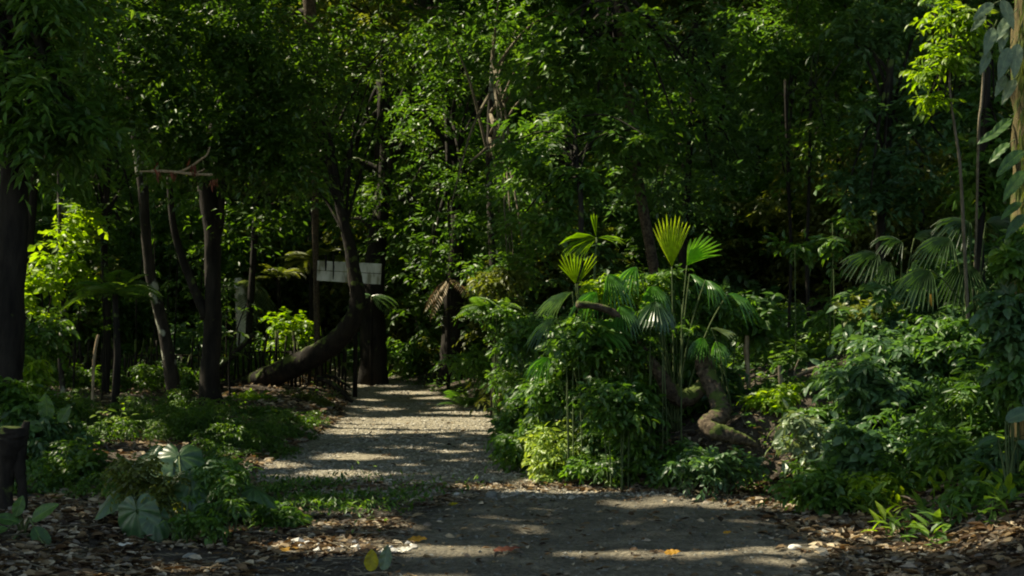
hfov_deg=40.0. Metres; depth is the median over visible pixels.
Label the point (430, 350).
shrub
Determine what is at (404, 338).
shrub
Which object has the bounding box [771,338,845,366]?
bush
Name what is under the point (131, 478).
bush
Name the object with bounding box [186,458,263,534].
bush
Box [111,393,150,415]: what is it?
shrub
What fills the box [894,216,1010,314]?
fan palm
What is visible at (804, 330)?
shrub
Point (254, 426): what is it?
bush
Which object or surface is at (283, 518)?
bush
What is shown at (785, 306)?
shrub
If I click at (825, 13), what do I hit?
tree
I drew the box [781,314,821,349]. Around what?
shrub
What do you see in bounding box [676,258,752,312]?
shrub
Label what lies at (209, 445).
shrub
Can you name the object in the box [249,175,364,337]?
tree
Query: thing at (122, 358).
shrub
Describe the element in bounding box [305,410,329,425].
shrub
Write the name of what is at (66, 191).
tree
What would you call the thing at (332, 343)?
tree
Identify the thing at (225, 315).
thin stem
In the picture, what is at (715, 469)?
bush
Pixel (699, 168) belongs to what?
tree
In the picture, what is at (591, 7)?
tree
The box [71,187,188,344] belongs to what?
tree
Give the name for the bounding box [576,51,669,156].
tree
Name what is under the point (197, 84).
tree
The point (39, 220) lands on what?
tree
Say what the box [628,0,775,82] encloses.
tree
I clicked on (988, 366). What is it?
shrub
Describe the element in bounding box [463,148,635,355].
tree
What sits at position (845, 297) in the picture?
shrub
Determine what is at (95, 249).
thin stem
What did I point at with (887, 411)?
shrub
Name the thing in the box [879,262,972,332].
shrub
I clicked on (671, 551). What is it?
fallen leaf
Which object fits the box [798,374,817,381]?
shrub
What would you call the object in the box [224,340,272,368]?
shrub
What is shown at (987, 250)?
shrub
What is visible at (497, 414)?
shrub
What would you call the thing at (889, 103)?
tree
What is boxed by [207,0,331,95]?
tree
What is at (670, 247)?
fan palm
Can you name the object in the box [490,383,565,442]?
bush
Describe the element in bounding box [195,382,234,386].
branch
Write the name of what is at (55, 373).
bush
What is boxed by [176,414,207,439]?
shrub
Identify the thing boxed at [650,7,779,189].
tree
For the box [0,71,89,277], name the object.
tree
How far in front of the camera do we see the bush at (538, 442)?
14.80 m
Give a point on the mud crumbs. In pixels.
(571, 558)
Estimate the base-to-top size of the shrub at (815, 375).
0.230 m
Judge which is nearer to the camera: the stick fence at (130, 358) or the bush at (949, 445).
the bush at (949, 445)
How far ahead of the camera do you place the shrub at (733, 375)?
15.43 m
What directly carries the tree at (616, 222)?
on the ground at (718, 540)
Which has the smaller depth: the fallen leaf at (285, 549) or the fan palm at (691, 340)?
the fallen leaf at (285, 549)
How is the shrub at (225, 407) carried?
on the ground at (718, 540)
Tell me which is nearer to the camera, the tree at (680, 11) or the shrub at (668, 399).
the shrub at (668, 399)
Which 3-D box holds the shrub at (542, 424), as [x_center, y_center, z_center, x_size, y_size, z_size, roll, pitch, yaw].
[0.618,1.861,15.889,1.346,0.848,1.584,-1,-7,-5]
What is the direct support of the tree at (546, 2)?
on the ground at (718, 540)
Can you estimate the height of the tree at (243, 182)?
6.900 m
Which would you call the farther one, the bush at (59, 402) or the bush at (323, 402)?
the bush at (323, 402)
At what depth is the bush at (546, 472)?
14.64 m
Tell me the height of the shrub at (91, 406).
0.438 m
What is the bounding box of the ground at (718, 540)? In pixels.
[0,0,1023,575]
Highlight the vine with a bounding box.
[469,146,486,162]
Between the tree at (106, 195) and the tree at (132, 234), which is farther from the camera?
the tree at (132, 234)
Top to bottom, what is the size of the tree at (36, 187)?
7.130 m
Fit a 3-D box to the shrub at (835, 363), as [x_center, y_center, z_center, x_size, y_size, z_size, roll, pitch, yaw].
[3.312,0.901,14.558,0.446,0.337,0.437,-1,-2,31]
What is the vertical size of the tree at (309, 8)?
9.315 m
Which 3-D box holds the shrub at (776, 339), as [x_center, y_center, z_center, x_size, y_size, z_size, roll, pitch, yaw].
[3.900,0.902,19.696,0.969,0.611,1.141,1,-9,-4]
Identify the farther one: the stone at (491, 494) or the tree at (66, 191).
the tree at (66, 191)
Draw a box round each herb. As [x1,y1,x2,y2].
[840,482,894,520]
[845,494,871,512]
[850,484,889,519]
[860,501,904,532]
[878,471,912,491]
[884,508,928,543]
[888,522,910,538]
[890,483,907,507]
[896,489,945,525]
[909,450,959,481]
[909,513,951,549]
[910,464,946,496]
[915,508,956,546]
[920,503,935,522]
[934,494,988,528]
[939,465,964,484]
[967,457,1005,480]
[973,489,1023,515]
[974,472,1018,502]
[977,486,1023,523]
[989,424,1007,433]
[1019,461,1023,483]
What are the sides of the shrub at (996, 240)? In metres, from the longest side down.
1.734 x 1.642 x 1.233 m
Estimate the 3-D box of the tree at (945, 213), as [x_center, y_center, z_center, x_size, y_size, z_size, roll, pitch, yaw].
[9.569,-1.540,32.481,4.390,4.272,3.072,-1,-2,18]
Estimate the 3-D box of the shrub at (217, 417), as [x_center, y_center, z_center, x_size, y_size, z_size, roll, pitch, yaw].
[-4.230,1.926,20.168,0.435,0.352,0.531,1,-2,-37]
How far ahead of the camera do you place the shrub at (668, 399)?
15.66 m
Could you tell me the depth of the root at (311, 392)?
27.66 m
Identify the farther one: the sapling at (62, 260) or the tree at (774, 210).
the tree at (774, 210)
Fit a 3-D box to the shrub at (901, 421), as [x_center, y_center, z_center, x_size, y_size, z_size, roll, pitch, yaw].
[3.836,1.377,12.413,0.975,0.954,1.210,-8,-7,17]
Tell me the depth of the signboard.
30.62 m
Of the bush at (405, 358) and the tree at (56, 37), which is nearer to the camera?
the bush at (405, 358)
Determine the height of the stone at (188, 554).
0.062 m
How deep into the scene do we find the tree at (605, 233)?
33.20 m
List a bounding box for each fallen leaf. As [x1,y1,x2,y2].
[105,542,132,545]
[280,547,298,550]
[355,548,378,555]
[364,549,378,571]
[379,544,391,569]
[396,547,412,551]
[407,536,427,541]
[493,546,520,551]
[664,549,680,554]
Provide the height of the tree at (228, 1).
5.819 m
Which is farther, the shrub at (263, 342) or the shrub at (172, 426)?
the shrub at (263, 342)
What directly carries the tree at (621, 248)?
on the ground at (718, 540)
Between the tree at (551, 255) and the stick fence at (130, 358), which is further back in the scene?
the tree at (551, 255)
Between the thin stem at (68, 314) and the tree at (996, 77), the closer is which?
the thin stem at (68, 314)
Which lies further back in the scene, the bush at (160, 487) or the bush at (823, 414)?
the bush at (823, 414)
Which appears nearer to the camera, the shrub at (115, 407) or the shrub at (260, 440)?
the shrub at (260, 440)
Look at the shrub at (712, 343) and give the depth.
18.02 m
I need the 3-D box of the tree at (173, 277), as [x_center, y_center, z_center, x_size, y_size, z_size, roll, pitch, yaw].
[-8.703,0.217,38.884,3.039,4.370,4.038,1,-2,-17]
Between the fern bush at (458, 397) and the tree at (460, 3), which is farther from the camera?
the tree at (460, 3)
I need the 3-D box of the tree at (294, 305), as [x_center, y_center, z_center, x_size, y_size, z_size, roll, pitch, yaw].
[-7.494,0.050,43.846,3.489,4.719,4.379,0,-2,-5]
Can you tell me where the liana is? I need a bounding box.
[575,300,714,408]
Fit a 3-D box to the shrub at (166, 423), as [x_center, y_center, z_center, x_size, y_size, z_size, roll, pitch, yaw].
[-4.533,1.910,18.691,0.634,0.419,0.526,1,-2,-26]
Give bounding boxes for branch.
[139,147,218,191]
[144,414,169,432]
[194,333,254,390]
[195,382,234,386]
[792,355,845,377]
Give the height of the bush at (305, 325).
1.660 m
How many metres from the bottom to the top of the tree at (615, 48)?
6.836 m
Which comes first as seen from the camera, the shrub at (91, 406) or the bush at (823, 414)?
the bush at (823, 414)
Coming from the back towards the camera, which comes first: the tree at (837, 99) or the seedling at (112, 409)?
the tree at (837, 99)
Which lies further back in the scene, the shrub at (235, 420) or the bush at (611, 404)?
the shrub at (235, 420)
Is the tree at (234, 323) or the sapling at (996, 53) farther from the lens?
the tree at (234, 323)
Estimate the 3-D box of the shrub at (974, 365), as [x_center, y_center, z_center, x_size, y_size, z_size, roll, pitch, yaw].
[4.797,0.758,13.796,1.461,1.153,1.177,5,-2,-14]
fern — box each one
[56,270,161,413]
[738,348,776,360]
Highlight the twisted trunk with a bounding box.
[694,356,757,447]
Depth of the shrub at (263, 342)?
39.08 m
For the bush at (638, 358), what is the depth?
14.46 m
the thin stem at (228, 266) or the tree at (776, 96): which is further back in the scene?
the thin stem at (228, 266)
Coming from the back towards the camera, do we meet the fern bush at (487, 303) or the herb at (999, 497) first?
the fern bush at (487, 303)
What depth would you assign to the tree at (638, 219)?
36.07 m
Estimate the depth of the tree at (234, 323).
43.76 m
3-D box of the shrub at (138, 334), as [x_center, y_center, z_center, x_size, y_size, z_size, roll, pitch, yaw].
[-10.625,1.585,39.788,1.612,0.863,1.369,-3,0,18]
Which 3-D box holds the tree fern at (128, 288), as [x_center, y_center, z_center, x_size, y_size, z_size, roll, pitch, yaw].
[-6.336,0.985,22.065,1.660,2.497,1.730,0,-2,-14]
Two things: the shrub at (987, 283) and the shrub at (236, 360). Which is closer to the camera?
the shrub at (987, 283)
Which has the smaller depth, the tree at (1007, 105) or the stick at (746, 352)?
the stick at (746, 352)
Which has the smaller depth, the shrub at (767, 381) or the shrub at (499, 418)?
the shrub at (767, 381)
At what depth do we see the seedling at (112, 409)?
18.06 m
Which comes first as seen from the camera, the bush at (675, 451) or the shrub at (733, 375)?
the bush at (675, 451)
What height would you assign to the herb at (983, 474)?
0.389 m
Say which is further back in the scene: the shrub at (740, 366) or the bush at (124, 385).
the bush at (124, 385)
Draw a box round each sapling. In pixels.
[24,154,110,399]
[899,0,998,320]
[972,35,1010,302]
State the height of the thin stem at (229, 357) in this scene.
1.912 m
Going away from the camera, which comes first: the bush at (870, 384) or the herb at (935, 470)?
the herb at (935, 470)
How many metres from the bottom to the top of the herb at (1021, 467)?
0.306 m
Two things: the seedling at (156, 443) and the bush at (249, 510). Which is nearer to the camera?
the bush at (249, 510)
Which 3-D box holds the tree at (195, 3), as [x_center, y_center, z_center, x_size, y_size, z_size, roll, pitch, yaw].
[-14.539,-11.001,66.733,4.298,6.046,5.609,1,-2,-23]
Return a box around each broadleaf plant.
[0,495,63,550]
[975,407,1023,520]
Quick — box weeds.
[32,461,489,542]
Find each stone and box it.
[182,552,197,558]
[216,558,229,564]
[291,537,304,542]
[485,490,497,497]
[788,544,801,549]
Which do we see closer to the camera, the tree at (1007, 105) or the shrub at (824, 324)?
the shrub at (824, 324)
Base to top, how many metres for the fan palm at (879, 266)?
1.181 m
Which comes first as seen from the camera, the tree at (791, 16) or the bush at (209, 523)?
the bush at (209, 523)
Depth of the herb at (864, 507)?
11.52 m
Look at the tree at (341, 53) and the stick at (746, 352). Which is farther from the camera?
the tree at (341, 53)
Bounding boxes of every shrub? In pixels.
[13,457,62,495]
[48,472,113,500]
[50,345,99,371]
[54,358,83,382]
[57,388,103,407]
[67,395,109,425]
[69,416,87,432]
[72,434,99,448]
[75,396,98,414]
[77,405,117,433]
[78,424,107,442]
[83,417,143,443]
[92,399,133,425]
[95,341,144,366]
[95,465,165,498]
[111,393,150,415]
[113,352,155,379]
[113,418,144,432]
[119,398,146,413]
[121,348,161,382]
[123,351,225,375]
[124,413,146,429]
[127,405,170,427]
[133,396,173,415]
[137,331,159,345]
[137,413,179,433]
[138,401,180,426]
[140,419,173,441]
[142,332,191,353]
[145,416,181,436]
[151,413,212,440]
[154,385,192,408]
[155,404,210,444]
[164,393,197,406]
[165,398,186,412]
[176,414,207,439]
[179,397,210,411]
[186,344,261,373]
[188,416,258,458]
[191,423,239,442]
[196,439,244,465]
[197,401,239,424]
[198,412,214,424]
[202,429,253,449]
[202,443,234,460]
[203,445,243,466]
[205,411,225,423]
[208,415,255,441]
[217,411,240,418]
[220,355,254,377]
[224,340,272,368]
[225,393,242,410]
[239,429,300,459]
[246,421,303,454]
[251,325,327,371]
[252,328,300,349]
[268,328,357,374]
[277,407,300,421]
[278,343,328,373]
[282,424,322,439]
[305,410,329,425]
[323,356,341,368]
[332,332,395,369]
[386,325,438,348]
[386,337,440,375]
[423,347,437,365]
[465,335,514,359]
[465,357,521,395]
[469,370,524,415]
[483,396,540,438]
[483,403,561,452]
[484,363,520,404]
[488,381,526,428]
[507,350,535,372]
[507,416,577,471]
[525,402,571,441]
[569,408,657,429]
[579,428,618,455]
[630,362,745,432]
[646,333,737,373]
[652,377,726,414]
[660,348,744,404]
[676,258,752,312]
[676,368,752,411]
[688,357,735,370]
[696,336,782,369]
[705,336,743,348]
[709,304,799,349]
[709,330,775,361]
[716,291,806,334]
[719,275,794,321]
[747,378,773,392]
[750,380,777,392]
[751,376,770,383]
[757,376,793,390]
[760,335,806,363]
[762,372,791,389]
[767,298,805,320]
[778,437,822,477]
[779,312,811,335]
[780,319,818,346]
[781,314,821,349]
[787,292,850,341]
[795,376,812,390]
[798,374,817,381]
[802,268,866,342]
[805,373,825,391]
[807,397,891,458]
[809,359,844,388]
[826,280,948,357]
[829,275,897,341]
[837,310,913,364]
[845,400,930,488]
[855,415,960,491]
[858,267,898,313]
[865,299,949,329]
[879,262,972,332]
[883,264,978,334]
[883,399,937,425]
[889,399,986,471]
[892,380,982,461]
[897,256,952,308]
[899,353,994,409]
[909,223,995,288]
[917,382,1010,448]
[919,262,1001,328]
[930,226,992,263]
[935,361,999,426]
[936,352,989,384]
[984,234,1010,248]
[985,255,1002,296]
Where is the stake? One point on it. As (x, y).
(780, 378)
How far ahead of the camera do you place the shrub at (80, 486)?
12.39 m
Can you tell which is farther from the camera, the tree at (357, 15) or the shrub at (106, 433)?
the tree at (357, 15)
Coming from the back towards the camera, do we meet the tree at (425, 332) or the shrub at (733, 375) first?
the tree at (425, 332)
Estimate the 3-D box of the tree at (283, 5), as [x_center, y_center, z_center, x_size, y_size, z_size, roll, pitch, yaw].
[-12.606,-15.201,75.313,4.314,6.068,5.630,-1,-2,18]
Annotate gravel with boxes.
[244,375,739,498]
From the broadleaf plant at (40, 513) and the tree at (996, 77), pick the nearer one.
the broadleaf plant at (40, 513)
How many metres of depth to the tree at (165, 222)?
39.45 m
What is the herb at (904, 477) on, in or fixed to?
on the ground at (718, 540)
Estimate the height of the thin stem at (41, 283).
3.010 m
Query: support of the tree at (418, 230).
on the ground at (718, 540)
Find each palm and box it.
[223,277,278,345]
[343,293,398,385]
[424,278,471,388]
[523,214,635,442]
[611,214,760,431]
[687,327,736,414]
[840,229,941,307]
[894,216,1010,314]
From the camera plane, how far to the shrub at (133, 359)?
32.15 m
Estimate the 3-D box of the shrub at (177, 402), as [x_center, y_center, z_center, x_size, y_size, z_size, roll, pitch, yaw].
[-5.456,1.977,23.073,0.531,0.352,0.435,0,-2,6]
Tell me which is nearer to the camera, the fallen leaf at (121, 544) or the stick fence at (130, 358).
the fallen leaf at (121, 544)
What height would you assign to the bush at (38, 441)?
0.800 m
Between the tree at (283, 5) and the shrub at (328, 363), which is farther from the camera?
the tree at (283, 5)
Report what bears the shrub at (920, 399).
on the ground at (718, 540)
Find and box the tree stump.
[0,420,29,512]
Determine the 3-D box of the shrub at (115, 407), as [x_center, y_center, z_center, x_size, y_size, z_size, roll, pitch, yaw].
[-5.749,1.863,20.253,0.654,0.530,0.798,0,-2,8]
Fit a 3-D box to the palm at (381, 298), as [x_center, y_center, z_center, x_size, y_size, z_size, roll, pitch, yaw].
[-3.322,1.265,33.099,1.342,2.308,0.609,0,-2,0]
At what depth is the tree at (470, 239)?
33.60 m
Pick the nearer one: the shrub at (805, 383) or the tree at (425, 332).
the shrub at (805, 383)
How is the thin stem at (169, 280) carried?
on the ground at (718, 540)
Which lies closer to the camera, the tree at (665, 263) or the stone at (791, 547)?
the stone at (791, 547)
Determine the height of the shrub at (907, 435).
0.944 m
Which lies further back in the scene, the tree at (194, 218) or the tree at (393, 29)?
the tree at (393, 29)
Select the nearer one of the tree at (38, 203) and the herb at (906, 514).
the herb at (906, 514)
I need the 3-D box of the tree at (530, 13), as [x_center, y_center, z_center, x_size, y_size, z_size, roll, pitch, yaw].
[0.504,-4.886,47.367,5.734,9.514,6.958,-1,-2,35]
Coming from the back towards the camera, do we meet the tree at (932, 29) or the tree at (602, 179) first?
the tree at (932, 29)
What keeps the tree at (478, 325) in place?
on the ground at (718, 540)
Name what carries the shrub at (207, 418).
on the ground at (718, 540)
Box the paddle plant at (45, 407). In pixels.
[22,394,70,431]
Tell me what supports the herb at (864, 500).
on the ground at (718, 540)
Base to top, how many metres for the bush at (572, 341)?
1.847 m
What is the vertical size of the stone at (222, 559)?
0.053 m
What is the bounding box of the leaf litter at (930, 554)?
[0,364,1023,575]
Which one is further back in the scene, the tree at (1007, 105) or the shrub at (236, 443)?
the tree at (1007, 105)
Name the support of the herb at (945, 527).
on the ground at (718, 540)
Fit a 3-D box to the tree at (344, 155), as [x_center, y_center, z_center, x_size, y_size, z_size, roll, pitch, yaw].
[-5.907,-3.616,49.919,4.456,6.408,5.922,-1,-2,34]
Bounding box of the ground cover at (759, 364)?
[28,277,993,498]
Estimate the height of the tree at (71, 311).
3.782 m
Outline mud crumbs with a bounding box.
[255,486,922,575]
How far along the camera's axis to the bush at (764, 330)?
15.82 m
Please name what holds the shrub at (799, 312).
on the ground at (718, 540)
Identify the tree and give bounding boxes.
[0,0,155,421]
[0,39,155,365]
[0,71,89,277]
[0,80,155,226]
[0,182,88,354]
[28,140,144,240]
[32,225,126,368]
[32,246,95,358]
[32,260,77,321]
[34,202,157,363]
[36,193,159,284]
[39,80,199,226]
[40,0,327,401]
[43,234,170,367]
[46,188,151,338]
[47,2,129,95]
[48,0,131,106]
[48,118,182,392]
[51,0,149,58]
[55,159,192,339]
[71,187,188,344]
[103,0,368,407]
[109,0,198,50]
[109,208,201,342]
[110,26,217,187]
[126,202,193,322]
[137,202,234,338]
[140,8,218,160]
[141,217,248,344]
[145,181,263,343]
[146,0,198,48]
[150,0,204,16]
[164,169,299,291]
[171,0,242,86]
[174,94,275,232]
[183,98,361,363]
[192,206,290,341]
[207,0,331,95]
[207,0,445,385]
[213,0,328,380]
[217,102,354,238]
[222,217,324,344]
[223,0,293,78]
[223,0,298,22]
[224,240,289,339]
[242,0,301,23]
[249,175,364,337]
[261,46,363,164]
[263,0,499,349]
[283,98,401,243]
[296,183,374,330]
[301,209,415,343]
[302,0,420,44]
[310,0,497,384]
[317,0,402,139]
[324,0,465,168]
[325,31,487,204]
[326,0,399,66]
[332,65,483,238]
[355,114,531,334]
[356,199,476,339]
[371,3,531,385]
[372,105,540,263]
[384,229,441,343]
[385,193,494,350]
[387,193,486,334]
[402,251,503,369]
[408,172,572,359]
[416,0,467,19]
[424,0,538,62]
[424,0,581,373]
[430,247,525,361]
[434,0,489,31]
[434,0,554,106]
[442,0,586,132]
[445,201,635,360]
[456,2,612,178]
[463,19,603,142]
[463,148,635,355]
[483,90,668,379]
[490,0,745,331]
[503,74,631,206]
[505,133,636,297]
[511,136,634,233]
[519,201,637,324]
[520,221,624,319]
[521,0,656,78]
[552,188,673,318]
[552,223,644,319]
[556,0,657,75]
[569,102,700,250]
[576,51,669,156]
[584,167,716,278]
[585,48,755,182]
[596,0,791,335]
[600,218,663,273]
[606,165,729,310]
[616,149,768,308]
[622,0,719,41]
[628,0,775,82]
[630,138,697,267]
[637,0,743,49]
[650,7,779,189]
[654,135,773,285]
[654,144,729,263]
[672,162,783,292]
[678,186,793,293]
[698,22,789,133]
[699,110,819,288]
[706,0,873,336]
[712,121,868,302]
[727,22,883,172]
[731,112,851,287]
[738,124,933,308]
[745,0,940,326]
[750,143,920,307]
[761,85,901,271]
[771,115,872,267]
[774,0,826,32]
[783,0,915,112]
[783,0,935,152]
[793,0,893,63]
[805,0,1007,283]
[839,51,919,113]
[841,128,1008,276]
[844,107,975,264]
[848,0,1014,160]
[864,42,997,134]
[873,0,971,32]
[881,0,1000,97]
[888,151,974,263]
[899,92,1004,237]
[910,137,1004,257]
[924,151,1012,256]
[933,19,1013,282]
[943,63,997,101]
[961,89,1012,233]
[971,0,1023,440]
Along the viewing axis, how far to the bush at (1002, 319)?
10.55 m
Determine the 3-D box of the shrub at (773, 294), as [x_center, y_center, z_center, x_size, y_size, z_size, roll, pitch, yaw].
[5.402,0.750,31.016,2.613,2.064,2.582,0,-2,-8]
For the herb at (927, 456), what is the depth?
11.81 m
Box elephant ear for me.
[95,444,276,543]
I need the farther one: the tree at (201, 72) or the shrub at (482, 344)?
the tree at (201, 72)
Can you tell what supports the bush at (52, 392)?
on the ground at (718, 540)
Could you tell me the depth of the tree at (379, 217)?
34.36 m
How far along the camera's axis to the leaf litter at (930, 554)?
10.51 m
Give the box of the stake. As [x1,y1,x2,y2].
[778,365,782,387]
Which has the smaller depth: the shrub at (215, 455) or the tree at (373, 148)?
the shrub at (215, 455)
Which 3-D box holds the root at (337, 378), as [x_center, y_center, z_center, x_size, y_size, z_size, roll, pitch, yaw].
[-3.749,2.000,30.213,0.808,0.289,0.087,-1,-2,38]
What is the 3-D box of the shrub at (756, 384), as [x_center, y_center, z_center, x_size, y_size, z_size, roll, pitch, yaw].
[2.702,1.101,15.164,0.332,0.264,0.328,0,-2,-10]
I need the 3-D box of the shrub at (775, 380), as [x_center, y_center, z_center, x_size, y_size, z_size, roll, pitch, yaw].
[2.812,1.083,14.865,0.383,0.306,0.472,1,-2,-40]
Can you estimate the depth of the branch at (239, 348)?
28.73 m
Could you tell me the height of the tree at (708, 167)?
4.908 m
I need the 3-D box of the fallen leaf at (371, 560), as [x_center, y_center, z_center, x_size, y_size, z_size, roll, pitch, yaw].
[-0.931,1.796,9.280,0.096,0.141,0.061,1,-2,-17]
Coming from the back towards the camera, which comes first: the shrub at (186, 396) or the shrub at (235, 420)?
the shrub at (186, 396)
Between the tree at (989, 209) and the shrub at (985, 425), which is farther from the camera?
the tree at (989, 209)
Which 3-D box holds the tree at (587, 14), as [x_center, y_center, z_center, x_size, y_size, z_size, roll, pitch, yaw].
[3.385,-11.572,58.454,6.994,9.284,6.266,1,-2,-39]
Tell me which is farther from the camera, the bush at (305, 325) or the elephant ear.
the bush at (305, 325)
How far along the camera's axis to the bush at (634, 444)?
14.32 m
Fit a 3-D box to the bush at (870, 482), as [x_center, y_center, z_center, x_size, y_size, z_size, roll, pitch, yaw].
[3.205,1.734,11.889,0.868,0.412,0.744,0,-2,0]
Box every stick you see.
[91,335,99,411]
[743,336,750,388]
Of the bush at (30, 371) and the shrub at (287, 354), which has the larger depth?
the shrub at (287, 354)
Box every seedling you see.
[90,400,136,437]
[143,423,165,447]
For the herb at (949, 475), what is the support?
on the ground at (718, 540)
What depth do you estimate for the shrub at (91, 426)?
17.95 m
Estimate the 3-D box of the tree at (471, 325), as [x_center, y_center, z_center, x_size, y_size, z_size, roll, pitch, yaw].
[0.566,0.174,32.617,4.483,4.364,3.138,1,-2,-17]
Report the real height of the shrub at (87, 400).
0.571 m
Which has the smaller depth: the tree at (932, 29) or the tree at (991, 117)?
the tree at (991, 117)
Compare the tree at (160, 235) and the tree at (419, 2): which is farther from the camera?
the tree at (419, 2)
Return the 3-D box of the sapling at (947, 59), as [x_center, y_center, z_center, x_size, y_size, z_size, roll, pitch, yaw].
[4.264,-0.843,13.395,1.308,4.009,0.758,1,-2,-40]
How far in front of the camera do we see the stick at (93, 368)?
22.16 m
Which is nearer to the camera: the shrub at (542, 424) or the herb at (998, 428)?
the herb at (998, 428)
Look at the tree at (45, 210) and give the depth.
40.07 m
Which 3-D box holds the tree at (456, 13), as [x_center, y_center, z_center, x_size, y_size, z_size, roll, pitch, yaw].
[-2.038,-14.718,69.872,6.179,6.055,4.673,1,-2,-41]
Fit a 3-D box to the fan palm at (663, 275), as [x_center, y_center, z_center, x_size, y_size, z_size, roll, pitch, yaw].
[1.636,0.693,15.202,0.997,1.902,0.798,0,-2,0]
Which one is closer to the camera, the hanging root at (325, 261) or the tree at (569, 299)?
the hanging root at (325, 261)
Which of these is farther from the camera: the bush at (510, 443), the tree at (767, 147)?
the tree at (767, 147)
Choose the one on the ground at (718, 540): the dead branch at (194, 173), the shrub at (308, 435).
the shrub at (308, 435)
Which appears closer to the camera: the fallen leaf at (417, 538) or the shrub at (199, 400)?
the fallen leaf at (417, 538)
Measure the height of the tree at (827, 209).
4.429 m
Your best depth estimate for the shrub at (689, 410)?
15.19 m
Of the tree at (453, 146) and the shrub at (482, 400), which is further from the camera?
the tree at (453, 146)
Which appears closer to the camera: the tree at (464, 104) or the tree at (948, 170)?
the tree at (948, 170)
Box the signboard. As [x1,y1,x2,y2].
[317,261,381,396]
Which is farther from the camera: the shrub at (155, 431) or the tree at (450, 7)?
the tree at (450, 7)
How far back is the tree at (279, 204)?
51.44 m
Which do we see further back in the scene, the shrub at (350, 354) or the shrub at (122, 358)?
the shrub at (350, 354)
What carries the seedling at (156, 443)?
on the ground at (718, 540)
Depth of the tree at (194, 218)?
40.87 m
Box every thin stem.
[32,233,80,388]
[34,241,58,358]
[34,268,78,388]
[53,240,76,372]
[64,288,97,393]
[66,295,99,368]
[85,232,118,393]
[85,254,118,400]
[93,294,124,372]
[124,231,159,362]
[146,224,170,367]
[160,234,188,382]
[162,239,193,351]
[170,251,204,331]
[189,240,204,341]
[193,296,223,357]
[199,276,237,346]
[220,303,260,405]
[221,264,234,332]
[221,281,239,381]
[221,292,231,345]
[222,301,244,378]
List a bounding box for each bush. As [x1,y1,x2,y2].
[0,376,55,426]
[3,406,95,462]
[23,354,57,395]
[24,310,79,394]
[26,383,69,404]
[26,440,124,490]
[32,389,90,423]
[33,355,64,389]
[54,362,111,392]
[95,366,153,393]
[99,451,167,512]
[114,461,190,519]
[126,360,182,390]
[152,315,230,377]
[153,402,219,416]
[157,359,224,395]
[157,495,254,548]
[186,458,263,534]
[189,486,280,524]
[199,417,267,435]
[221,394,306,418]
[231,388,276,401]
[243,501,311,530]
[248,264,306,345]
[259,306,321,362]
[266,406,325,429]
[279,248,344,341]
[279,386,334,407]
[386,336,434,380]
[428,343,519,408]
[437,390,490,407]
[453,296,530,415]
[462,261,536,401]
[462,297,532,418]
[479,362,530,415]
[484,420,544,473]
[485,308,572,418]
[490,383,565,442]
[512,357,596,447]
[518,334,660,422]
[518,416,601,477]
[521,445,575,484]
[535,309,648,480]
[553,451,620,486]
[557,422,673,476]
[568,372,671,490]
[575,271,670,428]
[575,324,666,448]
[589,441,670,488]
[594,421,673,468]
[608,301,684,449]
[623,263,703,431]
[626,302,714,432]
[635,438,706,491]
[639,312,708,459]
[657,435,770,501]
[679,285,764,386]
[726,296,790,383]
[736,382,811,417]
[756,340,844,378]
[756,456,861,517]
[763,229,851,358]
[765,398,836,473]
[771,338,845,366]
[772,338,839,356]
[783,392,861,446]
[801,352,952,429]
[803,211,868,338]
[807,419,901,501]
[831,293,909,358]
[837,469,928,513]
[844,319,975,400]
[894,420,1004,488]
[906,312,993,383]
[908,355,1010,442]
[933,470,1023,520]
[950,435,1023,493]
[965,281,1023,477]
[973,351,1023,476]
[983,227,1023,477]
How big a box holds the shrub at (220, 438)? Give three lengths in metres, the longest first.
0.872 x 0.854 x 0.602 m
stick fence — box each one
[32,336,224,388]
[233,329,346,394]
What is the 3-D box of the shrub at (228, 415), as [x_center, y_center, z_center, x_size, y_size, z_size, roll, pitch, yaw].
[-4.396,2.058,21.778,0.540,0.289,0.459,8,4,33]
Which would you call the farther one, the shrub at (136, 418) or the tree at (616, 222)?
the tree at (616, 222)
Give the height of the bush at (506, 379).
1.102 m
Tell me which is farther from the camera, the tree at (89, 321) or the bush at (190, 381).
the tree at (89, 321)
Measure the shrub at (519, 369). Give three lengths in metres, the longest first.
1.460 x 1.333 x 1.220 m
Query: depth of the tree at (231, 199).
47.62 m
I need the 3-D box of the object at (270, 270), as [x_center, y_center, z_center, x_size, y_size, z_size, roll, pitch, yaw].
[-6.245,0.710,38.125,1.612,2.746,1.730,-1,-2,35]
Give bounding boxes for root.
[308,390,334,408]
[316,375,352,402]
[323,374,350,387]
[324,254,326,270]
[332,254,334,279]
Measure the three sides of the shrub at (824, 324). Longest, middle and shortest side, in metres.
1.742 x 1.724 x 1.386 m
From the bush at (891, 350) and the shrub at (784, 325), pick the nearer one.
the bush at (891, 350)

